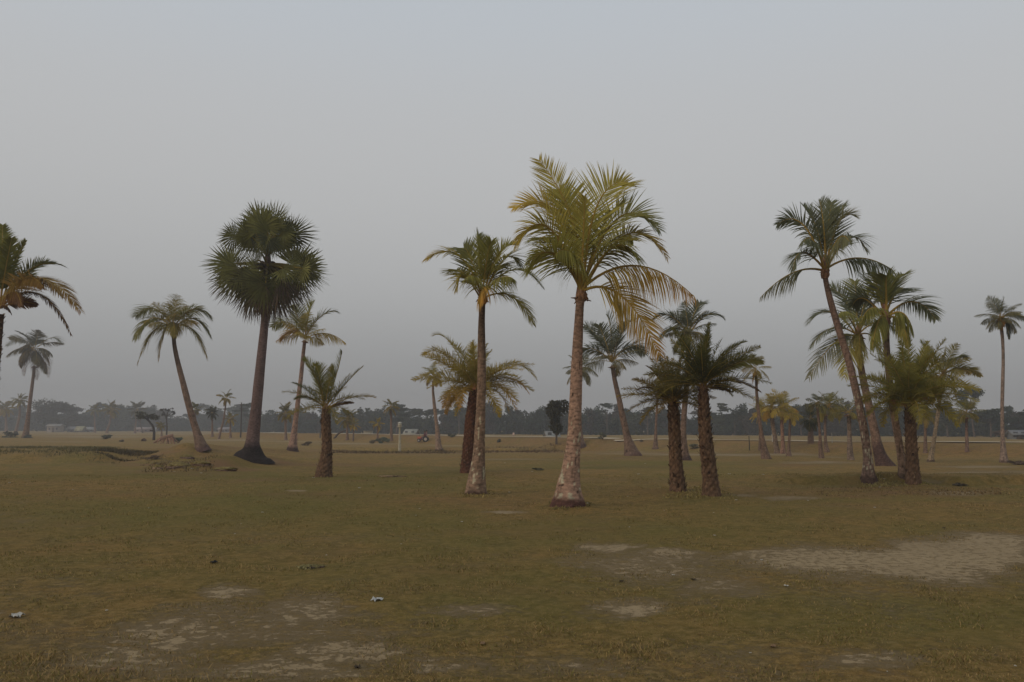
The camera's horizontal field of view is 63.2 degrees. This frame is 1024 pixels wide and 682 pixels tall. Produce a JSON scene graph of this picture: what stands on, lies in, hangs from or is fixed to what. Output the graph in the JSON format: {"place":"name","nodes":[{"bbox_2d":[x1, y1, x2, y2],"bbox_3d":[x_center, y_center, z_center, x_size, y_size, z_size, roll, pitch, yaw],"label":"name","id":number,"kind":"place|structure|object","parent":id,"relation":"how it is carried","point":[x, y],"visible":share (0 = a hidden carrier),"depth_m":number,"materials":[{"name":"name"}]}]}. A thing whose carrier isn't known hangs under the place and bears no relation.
{"place":"outdoors","nodes":[
{"label":"outdoors","id":0,"kind":"place"},
{"bbox_2d":[0,428,1023,681],"bbox_3d":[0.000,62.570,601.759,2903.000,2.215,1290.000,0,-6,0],"label":"ground","id":1,"kind":"structure","parent":0,"point":[984,546],"depth_m":10.22,"materials":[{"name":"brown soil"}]},
{"bbox_2d":[0,401,16,431],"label":"coconut palm","id":2,"kind":"object","parent":1,"relation":"on","point":[5,412],"visible":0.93,"depth_m":305.92,"materials":[{"name":"green plant"}]},
{"bbox_2d":[1,431,18,437],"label":"bush","id":3,"kind":"object","parent":1,"relation":"on","point":[7,433],"visible":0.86,"depth_m":145.37,"materials":[{"name":"green plant"}]},
{"bbox_2d":[8,612,24,617],"bbox_3d":[-4.426,2.449,7.439,0.101,0.037,0.128,0,-6,0],"label":"paper scrap","id":4,"kind":"object","parent":1,"relation":"on","point":[18,614],"visible":1,"depth_m":7.42,"materials":[{"name":"white paper"}]},
{"bbox_2d":[11,393,27,433],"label":"coconut palm","id":5,"kind":"object","parent":1,"relation":"on","point":[19,402],"visible":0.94,"depth_m":257.21,"materials":[{"name":"green plant"}]},
{"bbox_2d":[5,329,65,437],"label":"coconut palm","id":6,"kind":"object","parent":1,"relation":"on","point":[27,351],"visible":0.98,"depth_m":146.67,"materials":[{"name":"green plant"}]},
{"bbox_2d":[0,223,82,379],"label":"date palm","id":7,"kind":"object","parent":1,"relation":"on","point":[10,257],"visible":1,"depth_m":27.61,"materials":[{"name":"green plant"}]},
{"bbox_2d":[21,398,77,431],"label":"broadleaf tree","id":8,"kind":"object","parent":1,"relation":"on","point":[54,408],"visible":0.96,"depth_m":341.80,"materials":[{"name":"green plant"}]},
{"bbox_2d":[46,424,64,431],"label":"house","id":9,"kind":"structure","parent":1,"relation":"on","point":[55,427],"depth_m":334.34,"materials":[{"name":"paint"}]},
{"bbox_2d":[66,426,75,431],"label":"house","id":10,"kind":"structure","parent":1,"relation":"on","point":[70,428],"depth_m":341.80,"materials":[{"name":"paint"}]},
{"bbox_2d":[65,413,89,425],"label":"broadleaf tree","id":11,"kind":"object","parent":1,"relation":"on","point":[76,418],"visible":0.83,"depth_m":357.20,"materials":[{"name":"green plant"}]},
{"bbox_2d":[73,426,86,431],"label":"house","id":12,"kind":"structure","parent":1,"relation":"on","point":[80,428],"depth_m":338.23,"materials":[{"name":"paint"}]},
{"bbox_2d":[86,427,96,431],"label":"house","id":13,"kind":"structure","parent":1,"relation":"on","point":[89,429],"depth_m":339.84,"materials":[{"name":"paint"}]},
{"bbox_2d":[86,404,101,432],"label":"coconut palm","id":14,"kind":"object","parent":1,"relation":"on","point":[94,407],"visible":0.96,"depth_m":311.88,"materials":[{"name":"green plant"}]},
{"bbox_2d":[101,434,112,438],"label":"bush","id":15,"kind":"object","parent":1,"relation":"on","point":[106,436],"visible":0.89,"depth_m":127.48,"materials":[{"name":"green plant"}]},
{"bbox_2d":[99,399,120,432],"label":"coconut palm","id":16,"kind":"object","parent":1,"relation":"on","point":[111,412],"visible":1,"depth_m":286.06,"materials":[{"name":"green plant"}]},
{"bbox_2d":[127,401,146,432],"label":"coconut palm","id":17,"kind":"object","parent":1,"relation":"on","point":[138,405],"visible":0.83,"depth_m":289.09,"materials":[{"name":"green plant"}]},
{"bbox_2d":[131,412,147,432],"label":"broadleaf tree","id":18,"kind":"object","parent":1,"relation":"on","point":[139,421],"visible":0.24,"depth_m":298.39,"materials":[{"name":"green plant"}]},
{"bbox_2d":[133,427,152,431],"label":"house","id":19,"kind":"structure","parent":1,"relation":"on","point":[145,429],"depth_m":342.59,"materials":[{"name":"paint"}]},
{"bbox_2d":[135,411,159,439],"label":"crooked tree","id":20,"kind":"object","parent":1,"relation":"on","point":[139,415],"visible":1,"depth_m":120.42,"materials":[{"name":"green plant"}]},
{"bbox_2d":[143,455,161,459],"bbox_3d":[-21.832,7.085,50.486,1.032,0.347,0.759,3,-7,-31],"label":"bush","id":21,"kind":"object","parent":1,"relation":"on","point":[155,457],"visible":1,"depth_m":50.44,"materials":[{"name":"green plant"}]},
{"bbox_2d":[152,464,163,468],"bbox_3d":[-14.818,5.292,34.837,0.476,0.296,0.288,0,-6,0],"label":"earth clod","id":22,"kind":"object","parent":1,"relation":"on","point":[158,466],"visible":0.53,"depth_m":34.77,"materials":[{"name":"brown soil"}]},
{"bbox_2d":[156,421,165,435],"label":"coconut palm","id":23,"kind":"object","parent":1,"relation":"on","point":[159,425],"visible":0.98,"depth_m":169.86,"materials":[{"name":"green plant"}]},
{"bbox_2d":[153,434,177,443],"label":"tree stump","id":24,"kind":"object","parent":1,"relation":"on","point":[168,438],"visible":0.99,"depth_m":95.56,"materials":[{"name":"brown wood"}]},
{"bbox_2d":[160,408,174,434],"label":"coconut palm","id":25,"kind":"object","parent":1,"relation":"on","point":[168,410],"visible":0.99,"depth_m":159.01,"materials":[{"name":"green plant"}]},
{"bbox_2d":[130,293,212,451],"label":"coconut palm","id":26,"kind":"object","parent":1,"relation":"on","point":[170,324],"visible":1,"depth_m":53.82,"materials":[{"name":"green plant"}]},
{"bbox_2d":[165,462,189,469],"bbox_3d":[-13.265,4.979,33.105,1.090,0.360,0.620,0,-6,0],"label":"earth clod","id":27,"kind":"object","parent":1,"relation":"on","point":[173,465],"visible":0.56,"depth_m":32.92,"materials":[{"name":"brown soil"}]},
{"bbox_2d":[180,454,194,458],"bbox_3d":[-20.046,7.165,51.340,0.947,0.339,0.527,0,-6,0],"label":"earth clod","id":28,"kind":"object","parent":1,"relation":"on","point":[186,456],"visible":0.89,"depth_m":51.16,"materials":[{"name":"brown soil"}]},
{"bbox_2d":[192,402,201,416],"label":"coconut palm","id":29,"kind":"object","parent":1,"relation":"on","point":[196,410],"visible":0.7,"depth_m":151.92,"materials":[{"name":"green plant"}]},
{"bbox_2d":[191,460,210,465],"bbox_3d":[-12.373,4.872,33.076,0.837,0.280,0.444,0,-6,0],"label":"earth clod","id":30,"kind":"object","parent":1,"relation":"on","point":[200,463],"visible":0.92,"depth_m":32.96,"materials":[{"name":"brown soil"}]},
{"bbox_2d":[205,406,218,436],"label":"coconut palm","id":31,"kind":"object","parent":1,"relation":"on","point":[212,410],"visible":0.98,"depth_m":147.38,"materials":[{"name":"green plant"}]},
{"bbox_2d":[217,427,231,431],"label":"house","id":32,"kind":"structure","parent":1,"relation":"on","point":[225,429],"depth_m":331.59,"materials":[{"name":"paint"}]},
{"bbox_2d":[212,466,237,470],"bbox_3d":[-11.264,5.015,32.505,1.060,0.230,0.618,0,-6,0],"label":"earth clod","id":33,"kind":"object","parent":1,"relation":"on","point":[223,468],"visible":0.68,"depth_m":32.37,"materials":[{"name":"brown soil"}]},
{"bbox_2d":[216,389,234,438],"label":"coconut palm","id":34,"kind":"object","parent":1,"relation":"on","point":[226,399],"visible":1,"depth_m":132.28,"materials":[{"name":"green plant"}]},
{"bbox_2d":[224,412,238,437],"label":"coconut palm","id":35,"kind":"object","parent":1,"relation":"on","point":[231,419],"visible":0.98,"depth_m":139.12,"materials":[{"name":"green plant"}]},
{"bbox_2d":[232,402,250,421],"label":"broadleaf tree","id":36,"kind":"object","parent":1,"relation":"on","point":[244,409],"visible":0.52,"depth_m":252.58,"materials":[{"name":"green plant"}]},
{"bbox_2d":[240,402,242,437],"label":"wooden pole","id":37,"kind":"object","parent":1,"relation":"on","point":[241,404],"visible":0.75,"depth_m":137.75,"materials":[{"name":"brown wood"}]},
{"bbox_2d":[200,198,331,463],"bbox_3d":[-11.153,-0.695,37.520,5.989,12.442,4.148,0,-6,0],"label":"fan palm","id":38,"kind":"object","parent":1,"relation":"on","point":[266,289],"visible":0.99,"depth_m":37.07,"materials":[{"name":"green plant"}]},
{"bbox_2d":[276,402,293,439],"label":"coconut palm","id":39,"kind":"object","parent":1,"relation":"on","point":[284,409],"visible":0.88,"depth_m":121.48,"materials":[{"name":"green plant"}]},
{"bbox_2d":[301,441,311,445],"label":"bush","id":40,"kind":"object","parent":1,"relation":"on","point":[306,443],"visible":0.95,"depth_m":90.75,"materials":[{"name":"green plant"}]},
{"bbox_2d":[269,300,345,451],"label":"coconut palm","id":41,"kind":"object","parent":1,"relation":"on","point":[304,326],"visible":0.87,"depth_m":62.13,"materials":[{"name":"green plant"}]},
{"bbox_2d":[296,564,325,569],"bbox_3d":[-2.411,2.733,9.989,0.289,0.109,0.306,-5,-8,42],"label":"weed patch","id":42,"kind":"object","parent":1,"relation":"on","point":[308,566],"visible":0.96,"depth_m":9.96,"materials":[{"name":"green plant"}]},
{"bbox_2d":[281,349,376,476],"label":"date palm","id":43,"kind":"object","parent":1,"relation":"on","point":[324,468],"visible":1,"depth_m":29.34,"materials":[{"name":"green plant"}]},
{"bbox_2d":[338,408,358,439],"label":"coconut palm","id":44,"kind":"object","parent":1,"relation":"on","point":[346,424],"visible":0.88,"depth_m":112.60,"materials":[{"name":"green plant"}]},
{"bbox_2d":[347,418,360,439],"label":"coconut palm","id":45,"kind":"object","parent":1,"relation":"on","point":[354,427],"visible":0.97,"depth_m":111.55,"materials":[{"name":"green plant"}]},
{"bbox_2d":[369,416,384,441],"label":"coconut palm","id":46,"kind":"object","parent":1,"relation":"on","point":[378,426],"visible":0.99,"depth_m":105.80,"materials":[{"name":"green plant"}]},
{"bbox_2d":[371,596,382,601],"bbox_3d":[-1.311,2.502,8.090,0.082,0.038,0.110,-5,-7,40],"label":"plastic wrapper","id":47,"kind":"object","parent":1,"relation":"on","point":[376,598],"visible":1,"depth_m":8.09,"materials":[{"name":"plastic"}]},
{"bbox_2d":[376,437,389,442],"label":"bush","id":48,"kind":"object","parent":1,"relation":"on","point":[382,439],"visible":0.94,"depth_m":102.62,"materials":[{"name":"green plant"}]},
{"bbox_2d":[383,399,399,440],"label":"coconut palm","id":49,"kind":"object","parent":1,"relation":"on","point":[393,404],"visible":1,"depth_m":104.68,"materials":[{"name":"green plant"}]},
{"bbox_2d":[377,475,406,476],"bbox_3d":[-4.165,4.686,28.747,1.012,0.154,0.805,2,-6,-16],"label":"weed patch","id":50,"kind":"object","parent":1,"relation":"on","point":[391,476],"visible":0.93,"depth_m":28.57,"materials":[{"name":"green plant"}]},
{"bbox_2d":[384,407,411,433],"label":"broadleaf tree","id":51,"kind":"object","parent":1,"relation":"on","point":[397,419],"visible":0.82,"depth_m":218.47,"materials":[{"name":"green plant"}]},
{"bbox_2d":[397,422,401,450],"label":"lamp post","id":52,"kind":"object","parent":1,"relation":"on","point":[399,426],"visible":0.94,"depth_m":69.49,"materials":[{"name":"paint"}]},
{"bbox_2d":[402,429,420,434],"bbox_3d":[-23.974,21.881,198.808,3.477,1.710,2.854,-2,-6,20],"label":"house","id":53,"kind":"structure","parent":1,"relation":"on","point":[412,431],"depth_m":198.13,"materials":[{"name":"paint"}]},
{"bbox_2d":[417,434,428,441],"bbox_3d":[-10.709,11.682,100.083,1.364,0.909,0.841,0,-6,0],"label":"tractor","id":54,"kind":"object","parent":1,"relation":"on","point":[425,438],"visible":1,"depth_m":99.68,"materials":[{"name":"paint"}]},
{"bbox_2d":[419,361,446,450],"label":"coconut palm","id":55,"kind":"object","parent":1,"relation":"on","point":[438,445],"visible":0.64,"depth_m":83.29,"materials":[{"name":"green plant"}]},
{"bbox_2d":[410,331,536,472],"bbox_3d":[-1.377,2.369,31.797,4.715,5.689,3.802,-2,-6,16],"label":"date palm","id":56,"kind":"object","parent":1,"relation":"on","point":[469,375],"visible":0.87,"depth_m":31.66,"materials":[{"name":"green plant"}]},
{"bbox_2d":[422,227,544,494],"bbox_3d":[-0.776,0.537,20.883,2.897,6.796,2.218,-3,-6,27],"label":"coconut palm","id":57,"kind":"object","parent":1,"relation":"on","point":[485,269],"visible":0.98,"depth_m":20.72,"materials":[{"name":"green plant"}]},
{"bbox_2d":[0,443,1008,509],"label":"bank weeds","id":58,"kind":"object","parent":1,"relation":"on","point":[126,452],"visible":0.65,"depth_m":51.64,"materials":[{"name":"green plant"}]},
{"bbox_2d":[0,397,1023,436],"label":"wood","id":59,"kind":"object","parent":1,"relation":"on","point":[537,422],"visible":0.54,"depth_m":225.13,"materials":[{"name":"green plant"}]},
{"bbox_2d":[543,431,560,436],"bbox_3d":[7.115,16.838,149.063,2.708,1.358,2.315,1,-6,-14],"label":"house","id":60,"kind":"structure","parent":1,"relation":"on","point":[549,433],"depth_m":148.24,"materials":[{"name":"paint"}]},
{"bbox_2d":[545,399,568,443],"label":"broadleaf tree","id":61,"kind":"object","parent":1,"relation":"on","point":[554,409],"visible":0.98,"depth_m":82.73,"materials":[{"name":"green plant"}]},
{"bbox_2d":[563,354,597,447],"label":"coconut palm","id":62,"kind":"object","parent":1,"relation":"on","point":[586,377],"visible":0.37,"depth_m":81.83,"materials":[{"name":"green plant"}]},
{"bbox_2d":[598,432,606,438],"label":"bush","id":63,"kind":"object","parent":1,"relation":"on","point":[601,434],"visible":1,"depth_m":82.37,"materials":[{"name":"green plant"}]},
{"bbox_2d":[508,153,697,507],"bbox_3d":[1.867,-0.324,17.591,3.975,7.815,2.597,0,-6,0],"label":"coconut palm","id":64,"kind":"object","parent":1,"relation":"on","point":[568,213],"visible":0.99,"depth_m":17.48,"materials":[{"name":"green plant"}]},
{"bbox_2d":[598,403,614,428],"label":"broadleaf tree","id":65,"kind":"object","parent":1,"relation":"on","point":[606,405],"visible":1,"depth_m":208.94,"materials":[{"name":"green plant"}]},
{"bbox_2d":[582,309,650,455],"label":"coconut palm","id":66,"kind":"object","parent":1,"relation":"on","point":[610,344],"visible":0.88,"depth_m":55.31,"materials":[{"name":"green plant"}]},
{"bbox_2d":[638,406,653,434],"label":"broadleaf tree","id":67,"kind":"object","parent":1,"relation":"on","point":[647,423],"visible":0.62,"depth_m":197.02,"materials":[{"name":"green plant"}]},
{"bbox_2d":[648,363,665,448],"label":"coconut palm","id":68,"kind":"object","parent":1,"relation":"on","point":[655,443],"visible":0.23,"depth_m":72.26,"materials":[{"name":"green plant"}]},
{"bbox_2d":[615,353,716,491],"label":"date palm","id":69,"kind":"object","parent":1,"relation":"on","point":[671,399],"visible":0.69,"depth_m":21.47,"materials":[{"name":"green plant"}]},
{"bbox_2d":[652,299,725,460],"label":"coconut palm","id":70,"kind":"object","parent":1,"relation":"on","point":[682,320],"visible":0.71,"depth_m":47.24,"materials":[{"name":"green plant"}]},
{"bbox_2d":[689,443,698,448],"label":"bush","id":71,"kind":"object","parent":1,"relation":"on","point":[693,445],"visible":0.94,"depth_m":69.88,"materials":[{"name":"green plant"}]},
{"bbox_2d":[644,322,771,496],"bbox_3d":[4.716,1.732,20.337,2.780,4.406,2.833,6,-8,-44],"label":"date palm","id":72,"kind":"object","parent":1,"relation":"on","point":[701,369],"visible":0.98,"depth_m":20.12,"materials":[{"name":"green plant"}]},
{"bbox_2d":[731,409,738,434],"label":"broadleaf tree","id":73,"kind":"object","parent":1,"relation":"on","point":[735,416],"visible":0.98,"depth_m":189.09,"materials":[{"name":"green plant"}]},
{"bbox_2d":[730,405,742,426],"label":"broadleaf tree","id":74,"kind":"object","parent":1,"relation":"on","point":[737,412],"visible":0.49,"depth_m":193.97,"materials":[{"name":"green plant"}]},
{"bbox_2d":[733,353,771,458],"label":"coconut palm","id":75,"kind":"object","parent":1,"relation":"on","point":[765,454],"visible":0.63,"depth_m":47.88,"materials":[{"name":"green plant"}]},
{"bbox_2d":[748,401,769,450],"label":"coconut palm","id":76,"kind":"object","parent":1,"relation":"on","point":[754,413],"visible":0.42,"depth_m":64.79,"materials":[{"name":"green plant"}]},
{"bbox_2d":[752,393,784,452],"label":"coconut palm","id":77,"kind":"object","parent":1,"relation":"on","point":[766,410],"visible":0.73,"depth_m":62.26,"materials":[{"name":"green plant"}]},
{"bbox_2d":[760,389,799,453],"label":"coconut palm","id":78,"kind":"object","parent":1,"relation":"on","point":[781,397],"visible":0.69,"depth_m":61.79,"materials":[{"name":"green plant"}]},
{"bbox_2d":[777,402,803,455],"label":"coconut palm","id":79,"kind":"object","parent":1,"relation":"on","point":[787,416],"visible":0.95,"depth_m":55.38,"materials":[{"name":"green plant"}]},
{"bbox_2d":[787,403,815,435],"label":"broadleaf tree","id":80,"kind":"object","parent":1,"relation":"on","point":[803,408],"visible":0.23,"depth_m":176.96,"materials":[{"name":"green plant"}]},
{"bbox_2d":[798,403,821,443],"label":"coconut palm","id":81,"kind":"object","parent":1,"relation":"on","point":[810,425],"visible":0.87,"depth_m":64.46,"materials":[{"name":"green plant"}]},
{"bbox_2d":[805,393,829,457],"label":"coconut palm","id":82,"kind":"object","parent":1,"relation":"on","point":[820,448],"visible":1,"depth_m":50.20,"materials":[{"name":"green plant"}]},
{"bbox_2d":[759,196,893,484],"bbox_3d":[9.289,-0.175,24.188,3.172,8.606,2.609,3,-7,-28],"label":"coconut palm","id":83,"kind":"object","parent":1,"relation":"on","point":[828,221],"visible":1,"depth_m":24.29,"materials":[{"name":"green plant"}]},
{"bbox_2d":[809,392,846,452],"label":"coconut palm","id":84,"kind":"object","parent":1,"relation":"on","point":[823,416],"visible":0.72,"depth_m":60.61,"materials":[{"name":"green plant"}]},
{"bbox_2d":[828,395,857,459],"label":"coconut palm","id":85,"kind":"object","parent":1,"relation":"on","point":[850,416],"visible":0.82,"depth_m":46.50,"materials":[{"name":"green plant"}]},
{"bbox_2d":[804,277,896,465],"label":"coconut palm","id":86,"kind":"object","parent":1,"relation":"on","point":[881,457],"visible":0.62,"depth_m":38.55,"materials":[{"name":"green plant"}]},
{"bbox_2d":[839,266,946,479],"bbox_3d":[11.324,0.888,24.588,2.926,6.433,2.473,0,-6,0],"label":"coconut palm","id":87,"kind":"object","parent":1,"relation":"on","point":[885,288],"visible":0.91,"depth_m":24.39,"materials":[{"name":"green plant"}]},
{"bbox_2d":[886,404,918,436],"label":"broadleaf tree","id":88,"kind":"object","parent":1,"relation":"on","point":[901,422],"visible":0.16,"depth_m":163.32,"materials":[{"name":"green plant"}]},
{"bbox_2d":[848,337,982,484],"bbox_3d":[11.303,1.986,23.380,3.430,4.349,3.303,0,-6,0],"label":"date palm","id":89,"kind":"object","parent":1,"relation":"on","point":[911,388],"visible":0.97,"depth_m":23.07,"materials":[{"name":"green plant"}]},
{"bbox_2d":[916,405,936,452],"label":"coconut palm","id":90,"kind":"object","parent":1,"relation":"on","point":[925,424],"visible":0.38,"depth_m":55.97,"materials":[{"name":"green plant"}]},
{"bbox_2d":[938,403,953,436],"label":"broadleaf tree","id":91,"kind":"object","parent":1,"relation":"on","point":[947,422],"visible":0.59,"depth_m":157.02,"materials":[{"name":"green plant"}]},
{"bbox_2d":[920,339,982,461],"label":"coconut palm","id":92,"kind":"object","parent":1,"relation":"on","point":[968,370],"visible":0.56,"depth_m":43.99,"materials":[{"name":"green plant"}]},
{"bbox_2d":[952,482,968,485],"bbox_3d":[12.656,4.080,23.540,0.364,0.172,0.429,3,-7,-30],"label":"bush","id":93,"kind":"object","parent":1,"relation":"on","point":[960,484],"visible":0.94,"depth_m":23.49,"materials":[{"name":"green plant"}]},
{"bbox_2d":[953,384,984,436],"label":"palm tree","id":94,"kind":"object","parent":1,"relation":"on","point":[975,394],"visible":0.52,"depth_m":154.71,"materials":[{"name":"green plant"}]},
{"bbox_2d":[952,398,986,451],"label":"coconut palm","id":95,"kind":"object","parent":1,"relation":"on","point":[962,418],"visible":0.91,"depth_m":54.58,"materials":[{"name":"green plant"}]},
{"bbox_2d":[969,409,1007,436],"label":"broadleaf tree","id":96,"kind":"object","parent":1,"relation":"on","point":[990,414],"visible":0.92,"depth_m":148.36,"materials":[{"name":"green plant"}]},
{"bbox_2d":[976,295,1023,462],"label":"coconut palm","id":97,"kind":"object","parent":1,"relation":"on","point":[1001,322],"visible":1,"depth_m":41.92,"materials":[{"name":"green plant"}]},
{"bbox_2d":[992,429,1007,438],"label":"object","id":98,"kind":"object","parent":1,"relation":"on","point":[997,433],"visible":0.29,"depth_m":137.44,"materials":[{"name":"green plant"}]},
{"bbox_2d":[1005,430,1023,438],"bbox_3d":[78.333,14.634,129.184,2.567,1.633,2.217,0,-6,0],"label":"house","id":99,"kind":"structure","parent":1,"relation":"on","point":[1014,434],"depth_m":128.56,"materials":[{"name":"paint"}]},
{"bbox_2d":[1006,460,1023,464],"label":"bush","id":100,"kind":"object","parent":1,"relation":"on","point":[1020,462],"visible":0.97,"depth_m":38.92,"materials":[{"name":"green plant"}]},
{"bbox_2d":[0,0,1023,424],"label":"sky","id":101,"kind":"structure","parent":0,"point":[131,131],"materials":[{"name":"grey"}]},
{"bbox_2d":[231,432,995,441],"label":"road","id":102,"kind":"structure","parent":0,"point":[616,438],"depth_m":86.78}
]}

